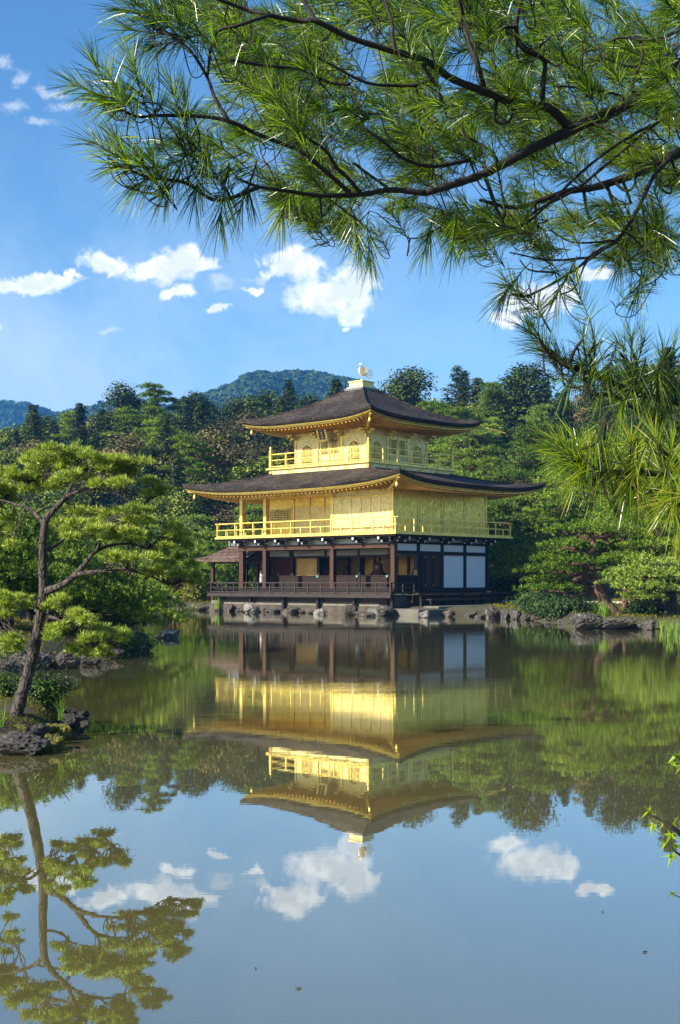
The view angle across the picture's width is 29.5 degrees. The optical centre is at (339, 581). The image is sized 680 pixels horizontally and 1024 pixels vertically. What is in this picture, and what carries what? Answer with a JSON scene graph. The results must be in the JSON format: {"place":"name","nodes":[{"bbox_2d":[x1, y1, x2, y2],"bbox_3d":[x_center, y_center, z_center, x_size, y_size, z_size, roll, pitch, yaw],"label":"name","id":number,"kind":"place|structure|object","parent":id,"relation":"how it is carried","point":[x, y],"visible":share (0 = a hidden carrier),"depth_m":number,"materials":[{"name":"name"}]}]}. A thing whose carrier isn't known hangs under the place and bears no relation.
{"place":"outdoors","nodes":[
{"label":"outdoors","id":0,"kind":"place"},
{"bbox_2d":[0,606,679,1023],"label":"water","id":1,"kind":"structure","parent":0,"point":[242,818],"depth_m":8.91,"materials":[{"name":"liquid"}]},
{"bbox_2d":[570,613,602,628],"bbox_3d":[8.902,1.461,46.669,1.216,0.667,0.896,-3,3,-6],"label":"rock","id":2,"kind":"object","parent":1,"relation":"in","point":[584,621],"visible":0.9,"depth_m":46.36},
{"bbox_2d":[0,512,679,753],"bbox_3d":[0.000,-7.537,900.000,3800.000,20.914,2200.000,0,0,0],"label":"ground","id":3,"kind":"structure","parent":0,"point":[56,647],"depth_m":30.99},
{"bbox_2d":[0,665,22,697],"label":"shrub","id":4,"kind":"object","parent":3,"relation":"on","point":[6,684],"visible":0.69,"depth_m":15.12,"materials":[{"name":"green plant"}]},
{"bbox_2d":[0,659,22,672],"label":"rock","id":5,"kind":"object","parent":3,"relation":"on","point":[4,664],"visible":0.65,"depth_m":24.32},
{"bbox_2d":[0,447,27,471],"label":"broadleaf tree","id":6,"kind":"object","parent":3,"relation":"on","point":[8,456],"visible":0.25,"depth_m":138.73,"materials":[{"name":"green plant"}]},
{"bbox_2d":[0,731,50,755],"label":"rock","id":7,"kind":"object","parent":3,"relation":"on","point":[18,743],"visible":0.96,"depth_m":12.75,"materials":[{"name":"stone"}]},
{"bbox_2d":[8,647,51,669],"bbox_3d":[-6.090,1.574,25.409,0.892,0.554,0.911,6,1,15],"label":"rock","id":8,"kind":"object","parent":3,"relation":"on","point":[43,658],"visible":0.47,"depth_m":25.11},
{"bbox_2d":[0,694,66,730],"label":"moss","id":9,"kind":"object","parent":3,"relation":"on","point":[37,706],"visible":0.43,"depth_m":14.50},
{"bbox_2d":[0,422,67,450],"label":"broadleaf tree","id":10,"kind":"object","parent":3,"relation":"on","point":[18,428],"visible":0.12,"depth_m":164.93,"materials":[{"name":"green plant"}]},
{"bbox_2d":[17,404,54,453],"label":"conifer","id":11,"kind":"object","parent":3,"relation":"on","point":[32,417],"visible":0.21,"depth_m":149.63,"materials":[{"name":"green plant"}]},
{"bbox_2d":[8,661,85,711],"bbox_3d":[-3.337,1.194,14.709,0.856,0.597,0.733,0,0,0],"label":"shrub","id":12,"kind":"object","parent":3,"relation":"on","point":[45,692],"visible":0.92,"depth_m":14.61,"materials":[{"name":"green plant"}]},
{"bbox_2d":[0,617,98,661],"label":"moss","id":13,"kind":"object","parent":3,"relation":"on","point":[26,624],"visible":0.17,"depth_m":29.71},
{"bbox_2d":[41,734,65,750],"bbox_3d":[-2.984,1.674,13.212,0.320,0.232,0.319,0,0,44],"label":"rock","id":14,"kind":"object","parent":3,"relation":"on","point":[57,743],"visible":0.59,"depth_m":13.15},
{"bbox_2d":[0,528,111,612],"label":"pine tree","id":15,"kind":"object","parent":3,"relation":"on","point":[12,567],"visible":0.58,"depth_m":28.57,"materials":[{"name":"green plant"}]},
{"bbox_2d":[6,483,106,532],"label":"broadleaf tree","id":16,"kind":"object","parent":3,"relation":"on","point":[46,498],"visible":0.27,"depth_m":116.73,"materials":[{"name":"green plant"}]},
{"bbox_2d":[47,723,75,740],"bbox_3d":[-3.042,1.657,14.006,0.291,0.235,0.324,0,0,10],"label":"rock","id":17,"kind":"object","parent":3,"relation":"on","point":[64,730],"visible":0.59,"depth_m":13.93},
{"bbox_2d":[50,651,80,668],"bbox_3d":[-5.441,1.609,25.571,0.632,0.448,0.590,-8,-5,-24],"label":"rock","id":18,"kind":"object","parent":3,"relation":"on","point":[61,659],"visible":0.81,"depth_m":25.37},
{"bbox_2d":[50,411,90,445],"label":"pine tree","id":19,"kind":"object","parent":3,"relation":"on","point":[66,417],"visible":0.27,"depth_m":164.46,"materials":[{"name":"green plant"}]},
{"bbox_2d":[1,525,154,621],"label":"pine tree","id":20,"kind":"object","parent":3,"relation":"on","point":[30,616],"visible":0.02,"depth_m":34.91,"materials":[{"name":"green plant"}]},
{"bbox_2d":[62,403,98,505],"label":"conifer","id":21,"kind":"object","parent":3,"relation":"on","point":[79,417],"visible":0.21,"depth_m":147.73,"materials":[{"name":"green plant"}]},
{"bbox_2d":[0,501,170,625],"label":"pine tree","id":22,"kind":"object","parent":3,"relation":"on","point":[32,530],"visible":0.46,"depth_m":29.40,"materials":[{"name":"bright green foliage"},{"name":"bark"}]},
{"bbox_2d":[6,551,173,624],"bbox_3d":[-6.970,0.225,31.243,4.945,2.262,4.110,0,0,40],"label":"pine tree","id":23,"kind":"object","parent":3,"relation":"on","point":[122,600],"visible":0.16,"depth_m":30.83,"materials":[{"name":"green plant"}]},
{"bbox_2d":[64,471,132,508],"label":"broadleaf tree","id":24,"kind":"object","parent":3,"relation":"on","point":[101,495],"visible":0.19,"depth_m":131.25,"materials":[{"name":"green plant"}]},
{"bbox_2d":[89,409,112,517],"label":"conifer","id":25,"kind":"object","parent":3,"relation":"on","point":[103,411],"visible":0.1,"depth_m":159.63,"materials":[{"name":"green plant"}]},
{"bbox_2d":[63,609,141,629],"bbox_3d":[-6.035,1.116,33.091,2.203,1.118,1.697,0,0,0],"label":"shrub","id":26,"kind":"object","parent":3,"relation":"on","point":[105,618],"visible":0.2,"depth_m":32.80,"materials":[{"name":"green plant"}]},
{"bbox_2d":[0,439,206,716],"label":"islet pine","id":27,"kind":"object","parent":3,"relation":"on","point":[74,468],"visible":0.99,"depth_m":13.65,"materials":[{"name":"green plant"}]},
{"bbox_2d":[86,379,149,508],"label":"conifer","id":28,"kind":"object","parent":3,"relation":"on","point":[119,400],"visible":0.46,"depth_m":148.78,"materials":[{"name":"plant"}]},
{"bbox_2d":[47,572,197,626],"bbox_3d":[-5.703,0.645,34.014,3.975,2.251,3.339,0,0,-24],"label":"pine tree","id":29,"kind":"object","parent":3,"relation":"on","point":[163,591],"visible":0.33,"depth_m":33.63,"materials":[{"name":"green plant"}]},
{"bbox_2d":[101,406,143,499],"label":"pine tree","id":30,"kind":"object","parent":3,"relation":"on","point":[126,412],"visible":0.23,"depth_m":147.73,"materials":[{"name":"green plant"}]},
{"bbox_2d":[93,626,152,654],"bbox_3d":[-5.330,1.435,30.494,1.560,0.964,1.544,0,0,-23],"label":"shrub","id":31,"kind":"object","parent":3,"relation":"on","point":[128,645],"visible":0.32,"depth_m":30.29,"materials":[{"name":"green plant"}]},
{"bbox_2d":[77,432,173,496],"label":"broadleaf tree","id":32,"kind":"object","parent":3,"relation":"on","point":[127,447],"visible":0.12,"depth_m":124.51,"materials":[{"name":"green plant"}]},
{"bbox_2d":[60,559,196,619],"bbox_3d":[-7.217,0.498,38.437,4.789,2.469,4.869,0,0,-39],"label":"pine tree","id":33,"kind":"object","parent":3,"relation":"on","point":[182,608],"visible":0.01,"depth_m":38.06,"materials":[{"name":"green plant"}]},
{"bbox_2d":[100,528,173,564],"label":"pine tree","id":34,"kind":"object","parent":3,"relation":"on","point":[125,547],"visible":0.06,"depth_m":94.13,"materials":[{"name":"green plant"}]},
{"bbox_2d":[106,445,172,517],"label":"conifer","id":35,"kind":"object","parent":3,"relation":"on","point":[144,452],"visible":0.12,"depth_m":117.17,"materials":[{"name":"green plant"}]},
{"bbox_2d":[124,381,183,451],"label":"pine tree","id":36,"kind":"object","parent":3,"relation":"on","point":[155,395],"visible":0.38,"depth_m":139.37,"materials":[{"name":"green plant"}]},
{"bbox_2d":[149,417,177,494],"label":"conifer","id":37,"kind":"object","parent":3,"relation":"on","point":[165,430],"visible":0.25,"depth_m":119.75,"materials":[{"name":"green plant"}]},
{"bbox_2d":[142,418,186,455],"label":"pine tree","id":38,"kind":"object","parent":3,"relation":"on","point":[152,430],"visible":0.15,"depth_m":131.84,"materials":[{"name":"green plant"}]},
{"bbox_2d":[123,486,208,525],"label":"broadleaf tree","id":39,"kind":"object","parent":3,"relation":"on","point":[173,507],"visible":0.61,"depth_m":104.78,"materials":[{"name":"green plant"}]},
{"bbox_2d":[164,452,194,586],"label":"conifer","id":40,"kind":"object","parent":3,"relation":"on","point":[176,472],"visible":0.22,"depth_m":107.71,"materials":[{"name":"green plant"}]},
{"bbox_2d":[173,396,194,436],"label":"conifer","id":41,"kind":"object","parent":3,"relation":"on","point":[184,403],"visible":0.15,"depth_m":164.65,"materials":[{"name":"green plant"}]},
{"bbox_2d":[132,542,238,598],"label":"pine tree","id":42,"kind":"object","parent":3,"relation":"on","point":[206,575],"visible":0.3,"depth_m":82.95,"materials":[{"name":"green plant"}]},
{"bbox_2d":[156,434,222,507],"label":"pine tree","id":43,"kind":"object","parent":3,"relation":"on","point":[187,451],"visible":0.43,"depth_m":111.45,"materials":[{"name":"green plant"}]},
{"bbox_2d":[175,513,215,585],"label":"pine tree","id":44,"kind":"object","parent":3,"relation":"on","point":[196,518],"visible":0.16,"depth_m":99.50,"materials":[{"name":"green plant"}]},
{"bbox_2d":[176,581,217,601],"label":"shrub","id":45,"kind":"object","parent":3,"relation":"on","point":[194,592],"visible":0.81,"depth_m":81.56,"materials":[{"name":"green plant"}]},
{"bbox_2d":[132,530,262,597],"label":"pine tree","id":46,"kind":"object","parent":3,"relation":"on","point":[201,538],"visible":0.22,"depth_m":91.18,"materials":[{"name":"green plant"}]},
{"bbox_2d":[169,389,225,432],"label":"broadleaf tree","id":47,"kind":"object","parent":3,"relation":"on","point":[193,397],"visible":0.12,"depth_m":167.79,"materials":[{"name":"green plant"}]},
{"bbox_2d":[189,402,211,434],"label":"conifer","id":48,"kind":"object","parent":3,"relation":"on","point":[198,421],"visible":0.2,"depth_m":149.70,"materials":[{"name":"green plant"}]},
{"bbox_2d":[192,495,218,522],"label":"conifer","id":49,"kind":"object","parent":3,"relation":"on","point":[202,501],"visible":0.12,"depth_m":105.57,"materials":[{"name":"green plant"}]},
{"bbox_2d":[153,423,265,493],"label":"broadleaf tree","id":50,"kind":"object","parent":3,"relation":"on","point":[227,462],"visible":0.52,"depth_m":116.21,"materials":[{"name":"green plant"}]},
{"bbox_2d":[185,465,262,521],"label":"broadleaf tree","id":51,"kind":"object","parent":3,"relation":"on","point":[205,477],"visible":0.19,"depth_m":110.74,"materials":[{"name":"green plant"}]},
{"bbox_2d":[207,394,253,430],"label":"conifer","id":52,"kind":"object","parent":3,"relation":"on","point":[236,406],"visible":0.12,"depth_m":166.86,"materials":[{"name":"green plant"}]},
{"bbox_2d":[205,501,262,535],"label":"broadleaf tree","id":53,"kind":"object","parent":3,"relation":"on","point":[229,516],"visible":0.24,"depth_m":105.67,"materials":[{"name":"green plant"}]},
{"bbox_2d":[219,504,273,572],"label":"pine tree","id":54,"kind":"object","parent":3,"relation":"on","point":[255,515],"visible":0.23,"depth_m":95.44,"materials":[{"name":"green plant"}]},
{"bbox_2d":[211,409,284,449],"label":"broadleaf tree","id":55,"kind":"object","parent":3,"relation":"on","point":[236,424],"visible":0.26,"depth_m":148.57,"materials":[{"name":"green plant"}]},
{"bbox_2d":[210,439,294,471],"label":"broadleaf tree","id":56,"kind":"object","parent":3,"relation":"on","point":[262,451],"visible":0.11,"depth_m":123.90,"materials":[{"name":"green plant"}]},
{"bbox_2d":[224,456,294,480],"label":"broadleaf tree","id":57,"kind":"object","parent":3,"relation":"on","point":[262,468],"visible":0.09,"depth_m":112.71,"materials":[{"name":"green plant"}]},
{"bbox_2d":[239,387,285,418],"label":"evergreen tree","id":58,"kind":"object","parent":3,"relation":"on","point":[263,403],"visible":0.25,"depth_m":162.96,"materials":[{"name":"green plant"}]},
{"bbox_2d":[264,397,293,450],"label":"conifer","id":59,"kind":"object","parent":3,"relation":"on","point":[279,404],"visible":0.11,"depth_m":149.68,"materials":[{"name":"green plant"}]},
{"bbox_2d":[265,380,304,434],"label":"conifer","id":60,"kind":"object","parent":3,"relation":"on","point":[286,393],"visible":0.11,"depth_m":159.83,"materials":[{"name":"green plant"}]},
{"bbox_2d":[209,604,375,613],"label":"retaining wall","id":61,"kind":"structure","parent":3,"relation":"on","point":[334,609],"depth_m":70.40,"materials":[{"name":"stone"}]},
{"bbox_2d":[211,600,378,606],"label":"stone coping","id":62,"kind":"structure","parent":61,"relation":"on","point":[362,604],"depth_m":70.78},
{"bbox_2d":[38,0,679,568],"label":"overhanging pine","id":63,"kind":"object","parent":3,"relation":"on","point":[274,84],"visible":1,"depth_m":3.44,"materials":[{"name":"green plant"}]},
{"bbox_2d":[182,363,545,613],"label":"golden pavilion","id":64,"kind":"structure","parent":3,"relation":"on","point":[360,500],"depth_m":71.67,"materials":[{"name":"paint"}]},
{"bbox_2d":[295,507,307,533],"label":"sliding door","id":65,"kind":"structure","parent":64,"relation":"in","point":[301,513],"depth_m":74.68,"materials":[{"name":"gold metal"}]},
{"bbox_2d":[310,506,322,532],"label":"sliding door","id":66,"kind":"structure","parent":64,"relation":"in","point":[316,512],"depth_m":73.90,"materials":[{"name":"gold metal"}]},
{"bbox_2d":[424,555,431,587],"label":"door","id":67,"kind":"structure","parent":64,"relation":"in","point":[427,558],"depth_m":69.54,"materials":[{"name":"brown wood"}]},
{"bbox_2d":[432,555,439,587],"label":"door","id":68,"kind":"structure","parent":64,"relation":"in","point":[435,558],"depth_m":70.07,"materials":[{"name":"brown wood"}]},
{"bbox_2d":[367,608,447,615],"bbox_3d":[5.929,1.855,68.677,3.400,0.930,9.899,0,0,42],"label":"stone landing","id":69,"kind":"object","parent":3,"relation":"on","point":[411,612],"visible":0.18,"depth_m":64.67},
{"bbox_2d":[377,364,456,409],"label":"broadleaf tree","id":70,"kind":"object","parent":3,"relation":"on","point":[408,387],"visible":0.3,"depth_m":143.71,"materials":[{"name":"green plant"}]},
{"bbox_2d":[416,399,459,452],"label":"pine tree","id":71,"kind":"object","parent":3,"relation":"on","point":[434,407],"visible":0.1,"depth_m":129.33,"materials":[{"name":"green plant"}]},
{"bbox_2d":[440,365,472,406],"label":"conifer","id":72,"kind":"object","parent":3,"relation":"on","point":[458,396],"visible":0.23,"depth_m":149.66,"materials":[{"name":"green plant"}]},
{"bbox_2d":[428,440,485,472],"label":"pine tree","id":73,"kind":"object","parent":3,"relation":"on","point":[441,447],"visible":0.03,"depth_m":99.47,"materials":[{"name":"green plant"}]},
{"bbox_2d":[444,405,490,442],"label":"pine tree","id":74,"kind":"object","parent":3,"relation":"on","point":[466,413],"visible":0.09,"depth_m":129.99,"materials":[{"name":"green plant"}]},
{"bbox_2d":[428,427,520,510],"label":"pine tree","id":75,"kind":"object","parent":3,"relation":"on","point":[473,459],"visible":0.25,"depth_m":95.43,"materials":[{"name":"green plant"}]},
{"bbox_2d":[463,377,486,406],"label":"conifer","id":76,"kind":"object","parent":3,"relation":"on","point":[477,388],"visible":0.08,"depth_m":149.67,"materials":[{"name":"green plant"}]},
{"bbox_2d":[470,381,516,453],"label":"pine tree","id":77,"kind":"object","parent":3,"relation":"on","point":[490,389],"visible":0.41,"depth_m":139.44,"materials":[{"name":"green plant"}]},
{"bbox_2d":[477,417,513,457],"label":"pine tree","id":78,"kind":"object","parent":3,"relation":"on","point":[493,425],"visible":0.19,"depth_m":134.48,"materials":[{"name":"green plant"}]},
{"bbox_2d":[448,395,559,432],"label":"broadleaf tree","id":79,"kind":"object","parent":3,"relation":"on","point":[476,413],"visible":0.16,"depth_m":141.28,"materials":[{"name":"green plant"}]},
{"bbox_2d":[488,533,532,583],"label":"pine tree","id":80,"kind":"object","parent":3,"relation":"on","point":[514,541],"visible":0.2,"depth_m":79.71,"materials":[{"name":"green plant"}]},
{"bbox_2d":[488,577,536,596],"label":"shrub","id":81,"kind":"object","parent":3,"relation":"on","point":[505,586],"visible":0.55,"depth_m":79.43,"materials":[{"name":"green plant"}]},
{"bbox_2d":[487,499,554,583],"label":"pine tree","id":82,"kind":"object","parent":3,"relation":"on","point":[499,510],"visible":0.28,"depth_m":85.48,"materials":[{"name":"green plant"}]},
{"bbox_2d":[483,418,573,591],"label":"pine tree","id":83,"kind":"object","parent":3,"relation":"on","point":[530,470],"visible":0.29,"depth_m":91.17,"materials":[{"name":"green plant"}]},
{"bbox_2d":[482,360,574,455],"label":"broadleaf tree","id":84,"kind":"object","parent":3,"relation":"on","point":[519,381],"visible":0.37,"depth_m":138.54,"materials":[{"name":"green plant"}]},
{"bbox_2d":[508,590,565,612],"bbox_3d":[9.092,0.957,59.534,2.652,1.657,2.421,0,0,0],"label":"shrub","id":85,"kind":"object","parent":3,"relation":"on","point":[525,601],"visible":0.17,"depth_m":59.28,"materials":[{"name":"green plant"}]},
{"bbox_2d":[518,403,559,450],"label":"pine tree","id":86,"kind":"object","parent":3,"relation":"on","point":[537,410],"visible":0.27,"depth_m":131.28,"materials":[{"name":"green plant"}]},
{"bbox_2d":[488,540,604,591],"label":"pine tree","id":87,"kind":"object","parent":3,"relation":"on","point":[526,550],"visible":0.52,"depth_m":75.20,"materials":[{"name":"green plant"}]},
{"bbox_2d":[503,436,611,554],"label":"pine tree","id":88,"kind":"object","parent":3,"relation":"on","point":[552,492],"visible":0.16,"depth_m":87.27,"materials":[{"name":"green plant"}]},
{"bbox_2d":[527,593,601,621],"bbox_3d":[9.331,1.235,53.953,2.542,1.501,2.388,0,0,44],"label":"shrub","id":89,"kind":"object","parent":3,"relation":"on","point":[558,606],"visible":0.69,"depth_m":53.57,"materials":[{"name":"green plant"}]},
{"bbox_2d":[552,389,579,433],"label":"conifer","id":90,"kind":"object","parent":3,"relation":"on","point":[564,414],"visible":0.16,"depth_m":139.76,"materials":[{"name":"green plant"}]},
{"bbox_2d":[546,594,601,618],"bbox_3d":[9.833,1.103,54.075,2.575,1.326,2.237,0,0,8],"label":"shrub","id":91,"kind":"object","parent":3,"relation":"on","point":[590,605],"visible":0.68,"depth_m":53.48,"materials":[{"name":"green plant"}]},
{"bbox_2d":[483,590,679,623],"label":"grass","id":92,"kind":"structure","parent":3,"relation":"on","point":[510,607],"depth_m":64.54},
{"bbox_2d":[511,516,667,615],"bbox_3d":[10.030,-0.509,50.228,7.146,4.289,4.027,0,0,-16],"label":"pine tree","id":93,"kind":"object","parent":3,"relation":"on","point":[585,572],"visible":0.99,"depth_m":49.77,"materials":[{"name":"green plant"}]},
{"bbox_2d":[569,403,609,433],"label":"broadleaf tree","id":94,"kind":"object","parent":3,"relation":"on","point":[582,415],"visible":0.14,"depth_m":147.81,"materials":[{"name":"green plant"}]},
{"bbox_2d":[571,419,614,447],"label":"broadleaf tree","id":95,"kind":"object","parent":3,"relation":"on","point":[583,425],"visible":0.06,"depth_m":114.35,"materials":[{"name":"green plant"}]},
{"bbox_2d":[521,450,678,595],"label":"pine tree","id":96,"kind":"object","parent":3,"relation":"on","point":[582,512],"visible":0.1,"depth_m":79.45,"materials":[{"name":"green plant"}]},
{"bbox_2d":[537,495,679,607],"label":"pine tree","id":97,"kind":"object","parent":3,"relation":"on","point":[610,517],"visible":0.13,"depth_m":59.56,"materials":[{"name":"green plant"}]},
{"bbox_2d":[578,361,640,434],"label":"conifer","id":98,"kind":"object","parent":3,"relation":"on","point":[614,390],"visible":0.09,"depth_m":144.45,"materials":[{"name":"green plant"}]},
{"bbox_2d":[599,618,637,628],"bbox_3d":[10.044,1.533,46.757,1.494,0.470,1.329,-5,-6,11],"label":"rock","id":99,"kind":"object","parent":3,"relation":"on","point":[616,623],"visible":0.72,"depth_m":46.29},
{"bbox_2d":[570,429,679,587],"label":"pine tree","id":100,"kind":"object","parent":3,"relation":"on","point":[625,440],"visible":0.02,"depth_m":83.24,"materials":[{"name":"green plant"}]},
{"bbox_2d":[593,549,679,616],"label":"pine tree","id":101,"kind":"object","parent":3,"relation":"on","point":[667,581],"visible":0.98,"depth_m":47.16,"materials":[{"name":"green plant"}]},
{"bbox_2d":[597,519,679,593],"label":"pine tree","id":102,"kind":"object","parent":3,"relation":"on","point":[659,548],"visible":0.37,"depth_m":57.54,"materials":[{"name":"green plant"}]},
{"bbox_2d":[617,597,663,615],"bbox_3d":[11.752,1.055,49.500,2.290,1.184,2.061,0,0,0],"label":"shrub","id":103,"kind":"object","parent":3,"relation":"on","point":[644,607],"visible":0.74,"depth_m":49.18,"materials":[{"name":"green plant"}]},
{"bbox_2d":[642,751,679,897],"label":"maple shrub","id":104,"kind":"object","parent":3,"relation":"on","point":[669,834],"visible":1,"depth_m":2.50,"materials":[{"name":"green plant"}]},
{"bbox_2d":[0,0,679,411],"label":"sky","id":105,"kind":"structure","parent":0,"point":[89,299],"materials":[{"name":"blue"}]},
{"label":"mountain","id":106,"kind":"structure","parent":0,"visible":0},
{"bbox_2d":[42,368,421,443],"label":"distant forest","id":107,"kind":"object","parent":106,"relation":"on","point":[313,382],"visible":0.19,"depth_m":944.96,"materials":[{"name":"plant"}]},
{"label":"far ridge","id":108,"kind":"structure","parent":0,"visible":0},
{"bbox_2d":[0,399,59,431],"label":"distant forest","id":109,"kind":"object","parent":108,"relation":"on","point":[12,412],"visible":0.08,"depth_m":1429.02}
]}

